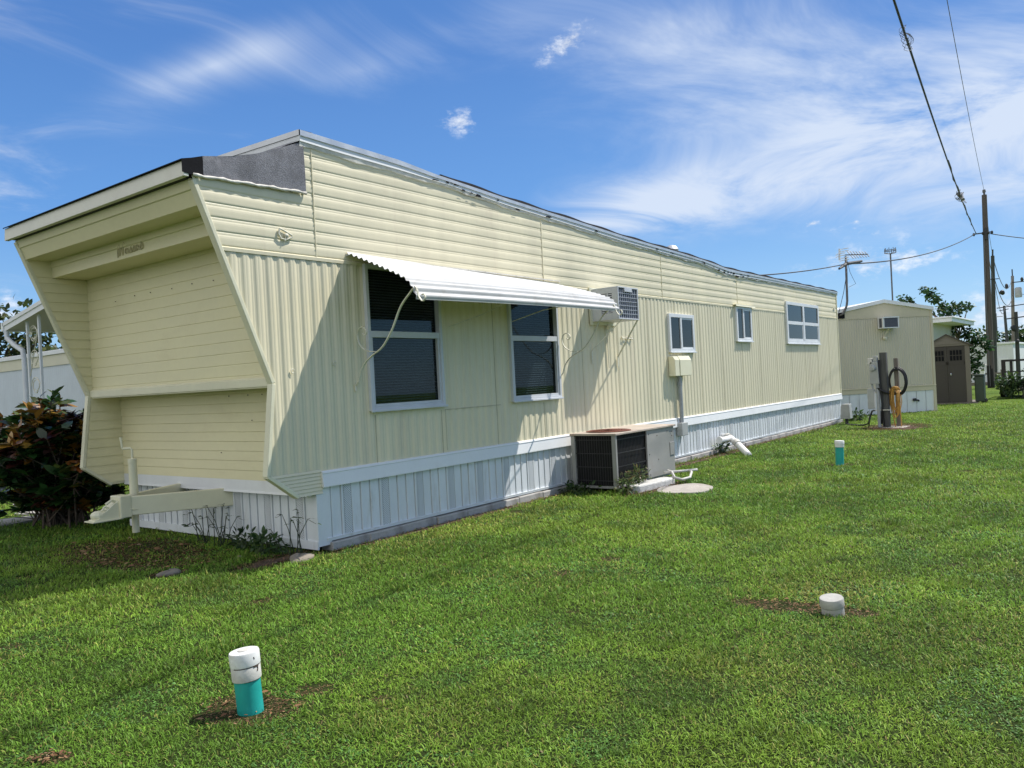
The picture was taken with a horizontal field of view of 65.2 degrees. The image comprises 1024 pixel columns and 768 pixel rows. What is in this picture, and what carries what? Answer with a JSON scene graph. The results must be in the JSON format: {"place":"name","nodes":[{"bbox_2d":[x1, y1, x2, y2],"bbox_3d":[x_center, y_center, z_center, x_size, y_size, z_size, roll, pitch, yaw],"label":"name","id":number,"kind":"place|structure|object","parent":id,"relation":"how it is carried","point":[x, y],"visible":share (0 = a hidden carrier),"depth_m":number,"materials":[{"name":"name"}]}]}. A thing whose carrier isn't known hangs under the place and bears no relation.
{"place":"outdoors","nodes":[
{"label":"outdoors","id":0,"kind":"place"},
{"bbox_2d":[0,385,1023,767],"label":"ground","id":1,"kind":"structure","parent":0,"point":[990,395],"depth_m":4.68,"materials":[{"name":"green plant"}]},
{"bbox_2d":[0,515,39,526],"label":"stepping stone","id":2,"kind":"object","parent":1,"relation":"on","point":[9,520],"visible":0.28,"depth_m":11.18,"materials":[{"name":"grey stone"}]},
{"bbox_2d":[15,511,34,515],"bbox_3d":[-7.079,1.947,12.231,0.651,0.065,0.840,-3,0,37],"label":"stepping stone","id":3,"kind":"object","parent":1,"relation":"on","point":[24,514],"visible":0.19,"depth_m":11.90,"materials":[{"name":"grey stone"}]},
{"bbox_2d":[1,300,54,409],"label":"carport","id":4,"kind":"object","parent":1,"relation":"on","point":[32,318],"visible":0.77,"depth_m":14.83,"materials":[{"name":"white paint"}]},
{"bbox_2d":[0,293,62,357],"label":"broadleaf tree","id":5,"kind":"object","parent":1,"relation":"on","point":[15,338],"visible":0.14,"depth_m":47.77,"materials":[{"name":"green plant"}]},
{"bbox_2d":[0,349,84,426],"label":"mobile home","id":6,"kind":"object","parent":1,"relation":"on","point":[58,371],"visible":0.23,"depth_m":18.71,"materials":[{"name":"plastic"}]},
{"bbox_2d":[0,386,128,528],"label":"croton bush","id":7,"kind":"object","parent":1,"relation":"on","point":[43,475],"visible":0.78,"depth_m":10.39,"materials":[{"name":"green plant"}]},
{"bbox_2d":[156,568,180,576],"bbox_3d":[-3.171,1.748,7.373,0.146,0.095,0.221,-3,0,37],"label":"stone","id":8,"kind":"object","parent":1,"relation":"on","point":[170,571],"visible":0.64,"depth_m":7.34,"materials":[{"name":"grey stone"}]},
{"bbox_2d":[182,508,214,542],"bbox_3d":[-3.540,1.550,8.954,0.645,0.458,0.317,-3,0,37],"label":"weed","id":9,"kind":"object","parent":1,"relation":"on","point":[187,525],"visible":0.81,"depth_m":8.94,"materials":[{"name":"brown plant"}]},
{"bbox_2d":[196,504,239,546],"bbox_3d":[-3.165,1.532,8.722,0.702,0.456,0.314,-3,0,37],"label":"weed","id":10,"kind":"object","parent":1,"relation":"on","point":[220,536],"visible":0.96,"depth_m":8.69,"materials":[{"name":"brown plant"}]},
{"bbox_2d":[224,525,255,549],"bbox_3d":[-2.872,1.657,8.536,0.475,0.307,0.326,-3,0,37],"label":"garden plant","id":11,"kind":"object","parent":1,"relation":"on","point":[241,542],"visible":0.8,"depth_m":8.51,"materials":[{"name":"green plant"}]},
{"bbox_2d":[228,646,263,716],"bbox_3d":[-1.353,1.535,4.082,0.157,0.371,0.154,-3,0,37],"label":"cleanout pipe","id":12,"kind":"object","parent":1,"relation":"on","point":[245,667],"visible":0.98,"depth_m":4.03,"materials":[{"name":"plastic"}]},
{"bbox_2d":[240,525,289,556],"bbox_3d":[-2.508,1.617,8.197,0.701,0.346,0.390,-3,0,37],"label":"garden plant","id":13,"kind":"object","parent":1,"relation":"on","point":[260,538],"visible":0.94,"depth_m":8.13,"materials":[{"name":"green plant"}]},
{"bbox_2d":[238,553,313,569],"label":"bare soil","id":14,"kind":"structure","parent":1,"relation":"on","point":[271,562],"depth_m":7.68,"materials":[{"name":"brown soil"}]},
{"bbox_2d":[258,509,320,555],"bbox_3d":[-2.179,1.479,7.955,0.876,0.461,0.279,-3,0,37],"label":"weed","id":15,"kind":"object","parent":1,"relation":"on","point":[298,541],"visible":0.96,"depth_m":7.92,"materials":[{"name":"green plant"}]},
{"bbox_2d":[290,553,313,563],"bbox_3d":[-2.039,1.689,7.715,0.202,0.122,0.271,-3,0,37],"label":"stone","id":16,"kind":"object","parent":1,"relation":"on","point":[301,557],"visible":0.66,"depth_m":7.67,"materials":[{"name":"grey stone"}]},
{"bbox_2d":[322,533,369,550],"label":"kerb block","id":17,"kind":"structure","parent":1,"relation":"on","point":[361,538],"depth_m":8.28,"materials":[{"name":"grey concrete"}]},
{"bbox_2d":[366,524,405,540],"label":"kerb block","id":18,"kind":"structure","parent":1,"relation":"on","point":[383,533],"depth_m":8.69,"materials":[{"name":"grey concrete"}]},
{"bbox_2d":[401,516,436,531],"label":"kerb block","id":19,"kind":"structure","parent":1,"relation":"on","point":[422,523],"depth_m":9.14,"materials":[{"name":"grey concrete"}]},
{"bbox_2d":[3,129,842,549],"bbox_3d":[2.184,-0.691,15.790,4.900,4.255,20.130,-3,0,37],"label":"mobile home","id":20,"kind":"object","parent":1,"relation":"on","point":[335,339],"visible":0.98,"depth_m":9.27,"materials":[{"name":"beige paint"}]},
{"bbox_2d":[362,263,447,412],"bbox_3d":[-1.250,-0.516,9.115,0.214,1.702,1.292,-3,0,37],"label":"window","id":21,"kind":"structure","parent":20,"relation":"in","point":[407,373],"depth_m":9.15,"materials":[{"name":"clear glass"}]},
{"bbox_2d":[506,304,563,402],"bbox_3d":[0.265,-0.586,11.097,0.214,1.725,1.262,-3,0,37],"label":"window","id":22,"kind":"structure","parent":20,"relation":"in","point":[530,340],"depth_m":11.19,"materials":[{"name":"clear glass"}]},
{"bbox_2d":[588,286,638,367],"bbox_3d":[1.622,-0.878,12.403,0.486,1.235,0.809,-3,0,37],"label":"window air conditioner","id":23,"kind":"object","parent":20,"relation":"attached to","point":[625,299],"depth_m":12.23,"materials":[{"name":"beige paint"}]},
{"bbox_2d":[667,313,696,352],"bbox_3d":[3.127,-0.926,14.738,0.074,0.712,1.064,-3,0,37],"label":"window","id":24,"kind":"structure","parent":20,"relation":"in","point":[681,332],"depth_m":14.69,"materials":[{"name":"white glass"}]},
{"bbox_2d":[716,433,751,455],"bbox_3d":[4.194,1.195,15.563,0.474,0.431,1.135,-3,0,-11],"label":"drain pipe","id":25,"kind":"object","parent":20,"relation":"attached to","point":[735,442],"visible":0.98,"depth_m":15.48,"materials":[{"name":"white plastic"}]},
{"bbox_2d":[733,304,754,341],"bbox_3d":[4.999,-1.293,17.190,0.092,0.792,1.090,-3,0,37],"label":"window","id":26,"kind":"structure","parent":20,"relation":"in","point":[743,314],"depth_m":17.13,"materials":[{"name":"white glass"}]},
{"bbox_2d":[762,264,842,274],"bbox_3d":[6.062,-3.061,20.849,12.311,0.962,0.031,-3,0,-44],"label":"power cable","id":27,"kind":"object","parent":20,"relation":"attached to","point":[802,271],"visible":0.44,"depth_m":22.99,"materials":[{"name":"black rubber"}]},
{"bbox_2d":[784,301,820,344],"bbox_3d":[7.411,-1.523,20.368,0.074,1.042,2.584,-3,0,37],"label":"window","id":28,"kind":"structure","parent":20,"relation":"in","point":[802,320],"depth_m":20.28,"materials":[{"name":"clear glass"}]},
{"bbox_2d":[433,510,467,523],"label":"kerb block","id":29,"kind":"structure","parent":1,"relation":"on","point":[450,516],"depth_m":9.53,"materials":[{"name":"grey concrete"}]},
{"bbox_2d":[361,497,549,545],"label":"bare soil","id":30,"kind":"structure","parent":1,"relation":"on","point":[438,525],"depth_m":9.35,"materials":[{"name":"brown soil"}]},
{"bbox_2d":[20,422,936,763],"bbox_3d":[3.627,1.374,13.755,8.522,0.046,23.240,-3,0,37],"label":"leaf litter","id":31,"kind":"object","parent":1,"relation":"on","point":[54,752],"visible":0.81,"depth_m":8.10,"materials":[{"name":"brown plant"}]},
{"bbox_2d":[462,503,494,515],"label":"kerb block","id":32,"kind":"structure","parent":1,"relation":"on","point":[475,510],"depth_m":9.96,"materials":[{"name":"grey concrete"}]},
{"bbox_2d":[491,497,518,509],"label":"kerb block","id":33,"kind":"structure","parent":1,"relation":"on","point":[512,501],"depth_m":10.39,"materials":[{"name":"grey concrete"}]},
{"bbox_2d":[516,491,542,502],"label":"kerb block","id":34,"kind":"structure","parent":1,"relation":"on","point":[529,497],"depth_m":10.79,"materials":[{"name":"grey concrete"}]},
{"bbox_2d":[540,486,563,497],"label":"kerb block","id":35,"kind":"structure","parent":1,"relation":"on","point":[550,491],"depth_m":11.22,"materials":[{"name":"grey concrete"}]},
{"bbox_2d":[557,479,603,495],"bbox_3d":[0.913,1.469,11.175,0.758,0.284,0.480,-3,0,37],"label":"garden plant","id":36,"kind":"object","parent":1,"relation":"on","point":[571,486],"visible":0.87,"depth_m":11.15,"materials":[{"name":"green plant"}]},
{"bbox_2d":[569,424,675,488],"bbox_3d":[1.705,1.034,11.990,0.760,0.808,1.860,-3,0,37],"label":"condenser unit","id":37,"kind":"object","parent":1,"relation":"on","point":[605,457],"visible":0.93,"depth_m":11.45,"materials":[{"name":"metal"}]},
{"bbox_2d":[613,471,639,494],"bbox_3d":[1.570,1.365,10.953,0.399,0.391,0.484,-3,0,5],"label":"garden plant","id":38,"kind":"object","parent":1,"relation":"on","point":[628,490],"visible":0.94,"depth_m":10.92,"materials":[{"name":"green plant"}]},
{"bbox_2d":[623,463,651,485],"bbox_3d":[1.770,1.303,11.283,0.248,0.399,0.758,-3,0,37],"label":"garden plant","id":39,"kind":"object","parent":1,"relation":"on","point":[640,479],"visible":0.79,"depth_m":11.26,"materials":[{"name":"green plant"}]},
{"bbox_2d":[664,468,697,480],"bbox_3d":[2.504,1.337,11.888,0.394,0.140,0.528,-3,0,37],"label":"condensate pipe","id":40,"kind":"object","parent":1,"relation":"on","point":[679,471],"visible":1,"depth_m":11.81,"materials":[{"name":"plastic"}]},
{"bbox_2d":[675,456,690,461],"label":"kerb block","id":41,"kind":"structure","parent":1,"relation":"on","point":[683,458],"depth_m":14.63,"materials":[{"name":"grey concrete"}]},
{"bbox_2d":[657,483,712,494],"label":"concrete slab","id":42,"kind":"structure","parent":1,"relation":"on","point":[690,488],"depth_m":10.99,"materials":[{"name":"beige concrete"}]},
{"bbox_2d":[687,453,703,459],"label":"kerb block","id":43,"kind":"structure","parent":1,"relation":"on","point":[697,455],"depth_m":15.01,"materials":[{"name":"grey concrete"}]},
{"bbox_2d":[700,450,714,455],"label":"kerb block","id":44,"kind":"structure","parent":1,"relation":"on","point":[709,452],"depth_m":15.44,"materials":[{"name":"grey concrete"}]},
{"bbox_2d":[676,450,739,466],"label":"bare soil","id":45,"kind":"structure","parent":1,"relation":"on","point":[700,460],"depth_m":14.64,"materials":[{"name":"brown soil"}]},
{"bbox_2d":[712,442,729,454],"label":"garden plant","id":46,"kind":"object","parent":1,"relation":"on","point":[721,446],"visible":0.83,"depth_m":15.76,"materials":[{"name":"green plant"}]},
{"bbox_2d":[726,445,735,450],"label":"kerb block","id":47,"kind":"structure","parent":1,"relation":"on","point":[733,447],"depth_m":16.36,"materials":[{"name":"grey concrete"}]},
{"bbox_2d":[742,440,754,445],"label":"kerb block","id":48,"kind":"structure","parent":1,"relation":"on","point":[750,442],"depth_m":17.11,"materials":[{"name":"grey concrete"}]},
{"bbox_2d":[754,439,762,443],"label":"kerb block","id":49,"kind":"structure","parent":1,"relation":"on","point":[758,440],"depth_m":17.58,"materials":[{"name":"grey concrete"}]},
{"bbox_2d":[758,436,770,441],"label":"kerb block","id":50,"kind":"structure","parent":1,"relation":"on","point":[767,438],"depth_m":17.93,"materials":[{"name":"grey concrete"}]},
{"bbox_2d":[771,435,779,439],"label":"kerb block","id":51,"kind":"structure","parent":1,"relation":"on","point":[774,437],"depth_m":18.37,"materials":[{"name":"grey concrete"}]},
{"bbox_2d":[735,427,823,449],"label":"bare soil","id":52,"kind":"structure","parent":1,"relation":"on","point":[782,437],"depth_m":18.59,"materials":[{"name":"brown soil"}]},
{"bbox_2d":[775,432,786,437],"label":"kerb block","id":53,"kind":"structure","parent":1,"relation":"on","point":[783,434],"depth_m":18.79,"materials":[{"name":"grey concrete"}]},
{"bbox_2d":[819,593,844,616],"bbox_3d":[2.070,1.457,5.178,0.151,0.179,0.164,-3,0,37],"label":"cleanout pipe","id":54,"kind":"object","parent":1,"relation":"on","point":[833,604],"visible":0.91,"depth_m":5.12,"materials":[{"name":"grey plastic"}]},
{"bbox_2d":[834,440,843,465],"bbox_3d":[5.285,1.135,12.912,0.150,0.452,0.149,-3,0,37],"label":"cleanout pipe","id":55,"kind":"object","parent":1,"relation":"on","point":[839,452],"visible":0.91,"depth_m":12.86,"materials":[{"name":"teal plastic"}]},
{"bbox_2d":[840,404,852,424],"bbox_3d":[9.068,0.845,21.724,0.259,0.610,0.250,-3,0,37],"label":"utility pedestal","id":56,"kind":"object","parent":1,"relation":"on","point":[846,412],"visible":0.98,"depth_m":21.63,"materials":[{"name":"white plastic"}]},
{"bbox_2d":[848,407,869,420],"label":"garden plant","id":57,"kind":"object","parent":1,"relation":"on","point":[855,415],"visible":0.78,"depth_m":22.88,"materials":[{"name":"green plant"}]},
{"bbox_2d":[867,352,890,427],"bbox_3d":[9.182,0.180,20.085,0.509,1.930,0.307,-3,0,23],"label":"power post","id":58,"kind":"object","parent":1,"relation":"on","point":[878,372],"visible":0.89,"depth_m":20.04,"materials":[{"name":"grey wood"}]},
{"bbox_2d":[846,410,874,426],"bbox_3d":[9.024,0.875,20.880,0.157,0.462,1.553,-3,0,-3],"label":"power cable","id":59,"kind":"object","parent":58,"relation":"attached to","point":[868,423],"visible":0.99,"depth_m":20.34,"materials":[{"name":"black rubber"}]},
{"bbox_2d":[837,299,936,415],"bbox_3d":[11.084,-0.833,30.813,3.400,3.630,11.080,-3,0,-8],"label":"mobile home","id":60,"kind":"object","parent":1,"relation":"on","point":[908,343],"visible":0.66,"depth_m":25.43,"materials":[{"name":"plastic"}]},
{"bbox_2d":[835,248,869,318],"bbox_3d":[10.690,-3.165,25.195,1.072,2.181,0.542,-3,0,-19],"label":"tv antenna","id":61,"kind":"object","parent":60,"relation":"attached to","point":[841,315],"visible":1,"depth_m":25.09,"materials":[{"name":"grey metal"}]},
{"bbox_2d":[877,316,898,339],"bbox_3d":[11.864,-1.748,25.242,0.540,0.732,0.338,-3,0,-8],"label":"window air conditioner","id":62,"kind":"object","parent":60,"relation":"attached to","point":[888,323],"depth_m":25.11,"materials":[{"name":"paint"}]},
{"bbox_2d":[884,247,895,299],"bbox_3d":[15.481,-2.383,32.463,0.467,6.262,0.467,-3,0,37],"label":"antenna mast","id":63,"kind":"object","parent":1,"relation":"on","point":[891,249],"visible":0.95,"depth_m":32.44,"materials":[{"name":"grey metal"}]},
{"bbox_2d":[883,426,907,427],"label":"concrete slab","id":64,"kind":"structure","parent":1,"relation":"on","point":[897,427],"depth_m":19.85,"materials":[{"name":"grey concrete"}]},
{"bbox_2d":[893,358,900,425],"bbox_3d":[9.675,0.235,20.085,0.135,1.770,0.195,-3,0,37],"label":"hose post","id":65,"kind":"object","parent":1,"relation":"on","point":[896,379],"visible":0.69,"depth_m":20.10,"materials":[{"name":"brown wood"}]},
{"bbox_2d":[889,386,901,425],"bbox_3d":[9.579,0.558,20.024,0.316,1.021,0.135,-3,0,37],"label":"garden hose","id":66,"kind":"object","parent":65,"relation":"hanging from","point":[891,398],"visible":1,"depth_m":20.00,"materials":[{"name":"rubber"}]},
{"bbox_2d":[888,367,907,394],"bbox_3d":[9.632,-0.063,20.013,0.458,0.733,0.085,-3,0,37],"label":"garden hose","id":67,"kind":"object","parent":65,"relation":"hanging from","point":[903,372],"visible":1,"depth_m":19.94,"materials":[{"name":"black rubber"}]},
{"bbox_2d":[871,425,922,428],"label":"bare soil","id":68,"kind":"structure","parent":1,"relation":"on","point":[909,427],"depth_m":19.60,"materials":[{"name":"brown soil"}]},
{"bbox_2d":[896,286,995,381],"bbox_3d":[19.985,-2.049,36.828,3.508,5.154,2.696,-3,0,3],"label":"tree","id":69,"kind":"object","parent":1,"relation":"on","point":[949,310],"visible":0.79,"depth_m":36.27,"materials":[{"name":"green plant"}]},
{"bbox_2d":[933,316,975,339],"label":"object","id":70,"kind":"object","parent":1,"relation":"on","point":[942,326],"visible":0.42,"depth_m":33.79,"materials":[{"name":"white metal"}]},
{"bbox_2d":[934,334,979,404],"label":"garden shed","id":71,"kind":"structure","parent":1,"relation":"on","point":[953,370],"depth_m":28.96,"materials":[{"name":"plastic"}]},
{"bbox_2d":[934,347,948,401],"bbox_3d":[15.548,-0.330,29.189,0.559,2.000,0.043,-3,0,27],"label":"door","id":72,"kind":"structure","parent":71,"relation":"in","point":[940,353],"depth_m":29.14,"materials":[{"name":"brown plastic"}]},
{"bbox_2d":[947,346,966,401],"bbox_3d":[16.062,-0.356,28.924,0.559,2.000,0.043,-3,0,27],"label":"door","id":73,"kind":"structure","parent":71,"relation":"in","point":[955,355],"depth_m":28.91,"materials":[{"name":"brown plastic"}]},
{"bbox_2d":[973,374,987,401],"bbox_3d":[16.851,0.162,28.813,0.372,1.037,0.460,-3,0,37],"label":"rubbish bin","id":74,"kind":"object","parent":1,"relation":"on","point":[980,388],"visible":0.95,"depth_m":28.67,"materials":[{"name":"green plastic"}]},
{"bbox_2d":[972,189,994,387],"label":"utility pole","id":75,"kind":"object","parent":1,"relation":"on","point":[989,333],"visible":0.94,"depth_m":42.66,"materials":[{"name":"brown wood"}]},
{"bbox_2d":[856,234,974,263],"bbox_3d":[17.613,-5.886,34.005,0.043,3.512,22.951,-3,0,39],"label":"power cable","id":76,"kind":"object","parent":75,"relation":"attached to","point":[912,256],"visible":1,"depth_m":31.39,"materials":[{"name":"black rubber"}]},
{"bbox_2d":[838,260,862,269],"bbox_3d":[10.753,-3.788,25.450,0.117,0.491,2.289,-3,0,39],"label":"cable splice","id":77,"kind":"object","parent":76,"relation":"attached to","point":[848,263],"visible":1,"depth_m":25.23,"materials":[{"name":"grey metal"}]},
{"bbox_2d":[893,0,976,233],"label":"power cable","id":78,"kind":"object","parent":75,"relation":"attached to","point":[904,33],"visible":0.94,"depth_m":16.43,"materials":[{"name":"black rubber"}]},
{"bbox_2d":[899,25,913,50],"bbox_3d":[6.886,-6.014,13.973,0.108,0.367,0.794,-3,0,37],"label":"wire coil","id":79,"kind":"object","parent":78,"relation":"attached to","point":[906,39],"visible":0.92,"depth_m":13.91,"materials":[{"name":"grey metal"}]},
{"bbox_2d":[948,160,971,224],"bbox_3d":[17.402,-7.005,30.877,0.084,0.755,18.485,-3,0,32],"label":"power cable","id":80,"kind":"object","parent":78,"relation":"attached to","point":[959,190],"visible":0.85,"depth_m":27.26,"materials":[{"name":"black rubber"}]},
{"bbox_2d":[955,189,966,202],"bbox_3d":[16.127,-6.749,28.814,0.205,0.336,1.417,-3,0,37],"label":"cable splice","id":81,"kind":"object","parent":78,"relation":"attached to","point":[962,198],"visible":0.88,"depth_m":28.67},
{"bbox_2d":[947,0,983,188],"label":"power cable","id":82,"kind":"object","parent":75,"relation":"attached to","point":[962,84],"visible":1,"depth_m":23.63,"materials":[{"name":"black rubber"}]},
{"bbox_2d":[970,342,1023,382],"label":"mobile home","id":83,"kind":"object","parent":1,"relation":"on","point":[1005,350],"visible":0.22,"depth_m":52.58,"materials":[{"name":"white metal"}]},
{"bbox_2d":[998,358,1008,374],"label":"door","id":84,"kind":"structure","parent":83,"relation":"in","point":[999,359],"depth_m":52.45,"materials":[{"name":"white"}]},
{"bbox_2d":[991,249,1004,380],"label":"utility pole","id":85,"kind":"object","parent":1,"relation":"on","point":[993,296],"visible":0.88,"depth_m":51.07,"materials":[{"name":"brown wood"}]},
{"bbox_2d":[995,281,1012,305],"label":"power cable","id":86,"kind":"object","parent":85,"relation":"attached to","point":[1000,295],"visible":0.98,"depth_m":55.92,"materials":[{"name":"black rubber"}]},
{"bbox_2d":[995,265,1012,288],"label":"power cable","id":87,"kind":"object","parent":85,"relation":"attached to","point":[1000,280],"visible":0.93,"depth_m":57.81,"materials":[{"name":"black rubber"}]},
{"bbox_2d":[994,374,1001,387],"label":"garden plant","id":88,"kind":"object","parent":1,"relation":"on","point":[997,377],"visible":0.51,"depth_m":41.99,"materials":[{"name":"green plant"}]},
{"bbox_2d":[976,323,1023,342],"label":"trees","id":89,"kind":"object","parent":1,"relation":"on","point":[1021,334],"visible":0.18,"depth_m":85.05,"materials":[{"name":"green plant"}]},
{"bbox_2d":[999,306,1008,341],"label":"utility pole","id":90,"kind":"object","parent":1,"relation":"on","point":[1006,328],"visible":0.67,"depth_m":68.48,"materials":[{"name":"grey wood"}]},
{"bbox_2d":[995,371,1023,397],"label":"garden plant","id":91,"kind":"object","parent":1,"relation":"on","point":[1011,389],"visible":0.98,"depth_m":30.75,"materials":[{"name":"green plant"}]},
{"bbox_2d":[997,269,1023,341],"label":"utility pole","id":92,"kind":"object","parent":1,"relation":"on","point":[1018,292],"visible":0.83,"depth_m":72.34,"materials":[{"name":"brown wood"}]},
{"bbox_2d":[1000,359,1023,398],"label":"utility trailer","id":93,"kind":"object","parent":1,"relation":"on","point":[1003,367],"visible":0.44,"depth_m":31.38,"materials":[{"name":"metal"}]},
{"bbox_2d":[1005,312,1023,391],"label":"utility pole","id":94,"kind":"object","parent":1,"relation":"on","point":[1015,328],"visible":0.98,"depth_m":36.63,"materials":[{"name":"brown wood"}]},
{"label":"bare soil","id":95,"kind":"structure","parent":1,"relation":"on","visible":0},
{"bbox_2d":[629,477,674,492],"bbox_3d":[1.984,1.445,11.422,0.243,0.120,1.097,-3,0,42],"label":"footing block","id":96,"kind":"object","parent":95,"relation":"on","point":[652,484],"depth_m":11.30,"materials":[{"name":"concrete"}]},
{"bbox_2d":[0,0,1023,357],"label":"sky","id":97,"kind":"structure","parent":0,"point":[760,137],"materials":[{"name":"blue"}]},
{"bbox_2d":[971,371,1001,385],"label":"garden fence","id":98,"kind":"object","parent":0,"point":[973,384],"visible":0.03,"depth_m":43.50,"materials":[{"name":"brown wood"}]}
]}

